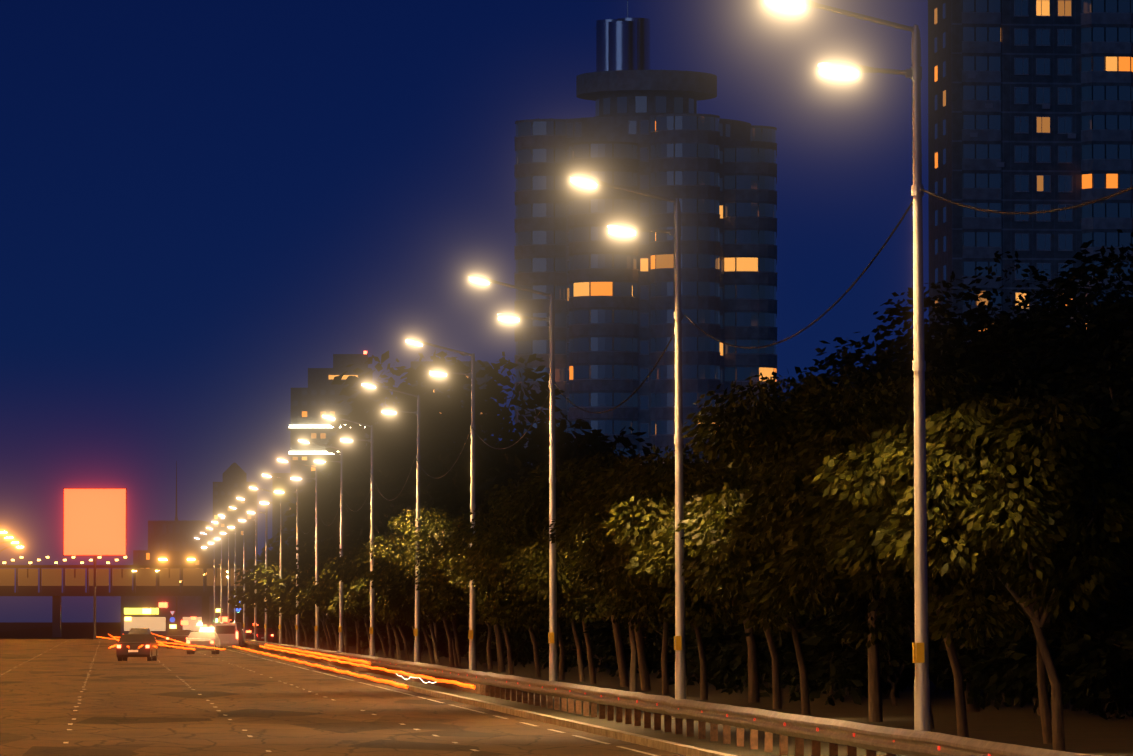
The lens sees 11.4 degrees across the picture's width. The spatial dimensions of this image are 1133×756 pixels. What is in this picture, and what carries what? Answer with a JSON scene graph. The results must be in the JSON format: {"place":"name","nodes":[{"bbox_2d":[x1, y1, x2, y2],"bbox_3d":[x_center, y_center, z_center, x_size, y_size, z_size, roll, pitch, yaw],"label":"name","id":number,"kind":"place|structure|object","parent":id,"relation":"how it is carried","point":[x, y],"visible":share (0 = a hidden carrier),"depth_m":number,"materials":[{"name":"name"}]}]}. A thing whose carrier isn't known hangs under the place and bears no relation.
{"place":"outdoors","nodes":[
{"label":"outdoors","id":0,"kind":"place"},
{"bbox_2d":[0,622,120,631],"bbox_3d":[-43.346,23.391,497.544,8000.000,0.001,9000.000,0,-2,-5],"label":"ground","id":1,"kind":"structure","parent":0,"point":[8,626],"depth_m":2702.29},
{"bbox_2d":[0,556,253,636],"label":"overpass","id":2,"kind":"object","parent":1,"relation":"on","point":[121,581],"depth_m":719.94,"materials":[{"name":"concrete"}]},
{"bbox_2d":[133,550,179,589],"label":"building","id":3,"kind":"structure","parent":1,"relation":"on","point":[145,557],"depth_m":1202.21,"materials":[{"name":"brown glass"}]},
{"bbox_2d":[170,611,174,629],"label":"road sign","id":4,"kind":"object","parent":1,"relation":"on","point":[172,619],"visible":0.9,"depth_m":821.30,"materials":[{"name":"blue metal"}]},
{"bbox_2d":[175,461,177,520],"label":"antenna mast","id":5,"kind":"object","parent":1,"relation":"on","point":[176,518],"visible":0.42,"depth_m":3209.01,"materials":[{"name":"grey metal"}]},
{"bbox_2d":[148,521,208,589],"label":"block","id":6,"kind":"structure","parent":1,"relation":"on","point":[179,536],"depth_m":1502.60,"materials":[{"name":"grey concrete"}]},
{"bbox_2d":[121,590,238,634],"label":"shop row","id":7,"kind":"object","parent":1,"relation":"on","point":[157,621],"visible":0.44,"depth_m":821.40,"materials":[{"name":"grey"}]},
{"bbox_2d":[125,602,257,632],"bbox_3d":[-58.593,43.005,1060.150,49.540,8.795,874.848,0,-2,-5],"label":"city lights","id":8,"kind":"object","parent":1,"relation":"on","point":[164,605],"visible":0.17,"depth_m":727.69,"materials":[{"name":"white"}]},
{"bbox_2d":[202,564,236,621],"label":"street light","id":9,"kind":"object","parent":1,"relation":"on","point":[218,596],"visible":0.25,"depth_m":801.19,"materials":[{"name":"grey metal"}]},
{"bbox_2d":[209,535,242,589],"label":"building","id":10,"kind":"structure","parent":1,"relation":"on","point":[239,547],"depth_m":1702.68,"materials":[{"name":"grey glass"}]},
{"bbox_2d":[233,595,248,636],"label":"road sign","id":11,"kind":"object","parent":1,"relation":"on","point":[247,622],"visible":0.21,"depth_m":681.00,"materials":[{"name":"metal"}]},
{"bbox_2d":[247,626,253,636],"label":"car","id":12,"kind":"object","parent":1,"relation":"on","point":[251,634],"visible":0.31,"depth_m":680.78,"materials":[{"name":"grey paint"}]},
{"bbox_2d":[257,628,276,641],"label":"car","id":13,"kind":"object","parent":1,"relation":"on","point":[272,635],"visible":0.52,"depth_m":520.65,"materials":[{"name":"black paint"}]},
{"bbox_2d":[272,473,290,563],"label":"building","id":14,"kind":"structure","parent":1,"relation":"on","point":[281,484],"depth_m":2302.82,"materials":[{"name":"grey glass"}]},
{"bbox_2d":[287,351,378,552],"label":"high-rise building","id":15,"kind":"structure","parent":1,"relation":"on","point":[315,400],"depth_m":2002.10,"materials":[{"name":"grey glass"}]},
{"bbox_2d":[366,409,409,503],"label":"building","id":16,"kind":"structure","parent":1,"relation":"on","point":[367,435],"depth_m":1100.77,"materials":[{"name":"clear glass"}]},
{"bbox_2d":[411,361,491,442],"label":"dark block","id":17,"kind":"structure","parent":1,"relation":"on","point":[441,380],"depth_m":1300.57,"materials":[{"name":"black glass"}]},
{"bbox_2d":[221,646,735,755],"bbox_3d":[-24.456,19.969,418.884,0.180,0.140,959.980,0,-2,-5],"label":"kerb","id":18,"kind":"structure","parent":1,"relation":"on","point":[673,747],"depth_m":116.02,"materials":[{"name":"concrete"}]},
{"bbox_2d":[514,70,777,480],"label":"round tower","id":19,"kind":"structure","parent":1,"relation":"on","point":[654,132],"depth_m":617.27,"materials":[{"name":"concrete"}]},
{"bbox_2d":[596,0,649,71],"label":"round tower roof cylinders","id":20,"kind":"object","parent":19,"relation":"on","point":[622,43],"visible":0.73,"depth_m":628.05,"materials":[{"name":"silver metal"}]},
{"bbox_2d":[243,639,1098,755],"bbox_3d":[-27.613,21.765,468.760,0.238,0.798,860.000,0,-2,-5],"label":"guard rail","id":21,"kind":"object","parent":1,"relation":"on","point":[870,739],"visible":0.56,"depth_m":98.39,"materials":[{"name":"metal"}]},
{"bbox_2d":[928,0,1132,367],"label":"slab tower","id":22,"kind":"structure","parent":1,"relation":"on","point":[1030,105],"depth_m":591.65,"materials":[{"name":"grey glass"}]},
{"bbox_2d":[128,628,151,633],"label":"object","id":23,"kind":"object","parent":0,"point":[139,631],"visible":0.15,"depth_m":521.90,"materials":[{"name":"grey paint"}]},
{"bbox_2d":[213,463,256,564],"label":"dome tower","id":24,"kind":"structure","parent":0,"point":[231,487],"depth_m":2604.00,"materials":[{"name":"grey concrete"}]},
{"bbox_2d":[265,644,370,664],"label":"light trail","id":25,"kind":"object","parent":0,"point":[341,657],"visible":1,"depth_m":182.46,"materials":[{"name":"orange"}]},
{"bbox_2d":[0,625,685,755],"bbox_3d":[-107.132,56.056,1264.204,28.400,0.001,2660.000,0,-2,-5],"label":"road","id":26,"kind":"structure","parent":0,"point":[137,706],"depth_m":132.55,"materials":[{"name":"grey asphalt"}]},
{"bbox_2d":[0,529,7,532],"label":"street light","id":27,"kind":"object","parent":26,"relation":"on","point":[3,530],"visible":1,"depth_m":517.20,"materials":[{"name":"yellow metal"}]},
{"bbox_2d":[0,535,13,538],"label":"street light","id":28,"kind":"object","parent":26,"relation":"on","point":[8,536],"visible":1,"depth_m":552.06,"materials":[{"name":"yellow metal"}]},
{"bbox_2d":[0,540,19,543],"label":"street light","id":29,"kind":"object","parent":26,"relation":"on","point":[14,541],"visible":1,"depth_m":586.92,"materials":[{"name":"yellow metal"}]},
{"bbox_2d":[1,545,23,550],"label":"street light","id":30,"kind":"object","parent":26,"relation":"on","point":[19,546],"visible":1,"depth_m":621.78,"materials":[{"name":"yellow metal"}]},
{"bbox_2d":[63,488,126,638],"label":"red billboard","id":31,"kind":"object","parent":26,"relation":"on","point":[94,522],"visible":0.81,"depth_m":641.66,"materials":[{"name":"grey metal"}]},
{"bbox_2d":[116,634,157,660],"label":"car","id":32,"kind":"object","parent":26,"relation":"on","point":[147,649],"visible":1,"depth_m":300.63,"materials":[{"name":"grey paint"}]},
{"bbox_2d":[96,636,195,649],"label":"light trail","id":33,"kind":"object","parent":26,"relation":"on","point":[158,644],"visible":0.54,"depth_m":301.69,"materials":[{"name":"orange"}]},
{"bbox_2d":[113,636,224,649],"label":"light trail","id":34,"kind":"object","parent":26,"relation":"on","point":[189,645],"visible":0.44,"depth_m":304.12,"materials":[{"name":"orange"}]},
{"bbox_2d":[152,633,188,644],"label":"light trail","id":35,"kind":"object","parent":26,"relation":"on","point":[171,639],"visible":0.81,"depth_m":408.93,"materials":[{"name":"orange"}]},
{"bbox_2d":[158,557,194,629],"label":"street light","id":36,"kind":"object","parent":26,"relation":"on","point":[165,558],"visible":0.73,"depth_m":761.31,"materials":[{"name":"grey metal"}]},
{"bbox_2d":[166,630,191,648],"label":"car","id":37,"kind":"object","parent":26,"relation":"on","point":[180,635],"visible":0.58,"depth_m":430.64,"materials":[{"name":"grey paint"}]},
{"bbox_2d":[186,632,219,653],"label":"car","id":38,"kind":"object","parent":26,"relation":"on","point":[208,639],"visible":0.79,"depth_m":360.86,"materials":[{"name":"grey paint"}]},
{"bbox_2d":[199,627,213,631],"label":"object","id":39,"kind":"object","parent":38,"relation":"attached to","point":[206,629],"visible":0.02,"depth_m":601.84,"materials":[{"name":"white paint"}]},
{"bbox_2d":[214,622,243,647],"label":"van","id":40,"kind":"object","parent":26,"relation":"on","point":[230,634],"visible":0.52,"depth_m":420.38,"materials":[{"name":"white paint"}]},
{"bbox_2d":[232,645,407,688],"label":"light trail","id":41,"kind":"object","parent":26,"relation":"on","point":[359,676],"visible":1,"depth_m":154.78,"materials":[{"name":"orange"}]},
{"bbox_2d":[1,634,658,755],"bbox_3d":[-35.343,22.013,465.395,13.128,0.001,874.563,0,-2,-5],"label":"lane markings","id":42,"kind":"object","parent":26,"relation":"on","point":[402,724],"visible":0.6,"depth_m":128.20,"materials":[{"name":"paint"}]},
{"bbox_2d":[259,645,475,688],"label":"light trail","id":43,"kind":"object","parent":26,"relation":"on","point":[422,676],"visible":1,"depth_m":154.19,"materials":[{"name":"orange"}]},
{"bbox_2d":[0,0,928,621],"label":"sky","id":44,"kind":"structure","parent":0,"point":[205,204],"materials":[{"name":"blue"}]},
{"bbox_2d":[231,636,1132,755],"bbox_3d":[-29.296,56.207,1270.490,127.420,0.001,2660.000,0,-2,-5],"label":"verge","id":45,"kind":"structure","parent":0,"point":[1085,732],"depth_m":122.88,"materials":[{"name":"brown plant"}]},
{"bbox_2d":[195,537,215,625],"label":"light pole","id":46,"kind":"object","parent":45,"relation":"on","point":[214,575],"visible":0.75,"depth_m":642.34,"materials":[{"name":"metal"}]},
{"bbox_2d":[201,532,222,621],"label":"light pole","id":47,"kind":"object","parent":45,"relation":"on","point":[221,543],"visible":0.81,"depth_m":607.49,"materials":[{"name":"metal"}]},
{"bbox_2d":[208,527,229,621],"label":"light pole","id":48,"kind":"object","parent":45,"relation":"on","point":[228,538],"visible":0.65,"depth_m":572.73,"materials":[{"name":"metal"}]},
{"bbox_2d":[212,520,235,621],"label":"light pole","id":49,"kind":"object","parent":45,"relation":"on","point":[235,562],"visible":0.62,"depth_m":537.81,"materials":[{"name":"metal"}]},
{"bbox_2d":[219,514,245,638],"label":"light pole","id":50,"kind":"object","parent":45,"relation":"on","point":[244,630],"visible":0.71,"depth_m":502.94,"materials":[{"name":"metal"}]},
{"bbox_2d":[229,506,256,639],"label":"light pole","id":51,"kind":"object","parent":45,"relation":"on","point":[255,623],"visible":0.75,"depth_m":468.18,"materials":[{"name":"metal"}]},
{"bbox_2d":[237,496,267,641],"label":"light pole","id":52,"kind":"object","parent":45,"relation":"on","point":[265,624],"visible":0.83,"depth_m":433.24,"materials":[{"name":"metal"}]},
{"bbox_2d":[249,486,281,643],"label":"light pole","id":53,"kind":"object","parent":45,"relation":"on","point":[280,614],"visible":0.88,"depth_m":398.43,"materials":[{"name":"metal"}]},
{"bbox_2d":[262,473,298,645],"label":"light pole","id":54,"kind":"object","parent":45,"relation":"on","point":[297,554],"visible":0.83,"depth_m":363.58,"materials":[{"name":"metal"}]},
{"bbox_2d":[277,458,318,648],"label":"light pole","id":55,"kind":"object","parent":45,"relation":"on","point":[316,560],"visible":0.98,"depth_m":328.77,"materials":[{"name":"metal"}]},
{"bbox_2d":[298,438,342,651],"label":"light pole","id":56,"kind":"object","parent":45,"relation":"on","point":[340,628],"visible":0.92,"depth_m":293.83,"materials":[{"name":"metal"}]},
{"bbox_2d":[322,414,374,655],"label":"light pole","id":57,"kind":"object","parent":45,"relation":"on","point":[372,627],"visible":0.92,"depth_m":259.00,"materials":[{"name":"metal"}]},
{"bbox_2d":[361,381,420,662],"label":"light pole","id":58,"kind":"object","parent":45,"relation":"on","point":[417,412],"visible":0.96,"depth_m":224.21,"materials":[{"name":"metal"}]},
{"bbox_2d":[405,337,475,670],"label":"light pole","id":59,"kind":"object","parent":45,"relation":"on","point":[472,627],"visible":0.9,"depth_m":189.22,"materials":[{"name":"metal"}]},
{"bbox_2d":[468,274,557,695],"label":"light pole","id":60,"kind":"object","parent":45,"relation":"on","point":[552,642],"visible":0.92,"depth_m":154.37,"materials":[{"name":"metal"}]},
{"bbox_2d":[569,174,686,717],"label":"light pole","id":61,"kind":"object","parent":45,"relation":"on","point":[679,636],"visible":0.9,"depth_m":119.55,"materials":[{"name":"metal"}]},
{"bbox_2d":[227,229,1132,719],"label":"trees","id":62,"kind":"object","parent":45,"relation":"on","point":[1041,355],"depth_m":140.79,"materials":[{"name":"green plant"}]},
{"bbox_2d":[228,367,1132,751],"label":"trees","id":63,"kind":"object","parent":45,"relation":"on","point":[772,523],"depth_m":113.03,"materials":[{"name":"green plant"}]},
{"bbox_2d":[767,0,930,731],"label":"light pole","id":64,"kind":"object","parent":45,"relation":"on","point":[920,652],"visible":1,"depth_m":84.69,"materials":[{"name":"metal"}]},
{"bbox_2d":[215,186,1132,570],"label":"lamp cables","id":65,"kind":"object","parent":64,"relation":"attached to","point":[759,346],"visible":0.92,"depth_m":99.17,"materials":[{"name":"grey plastic"}]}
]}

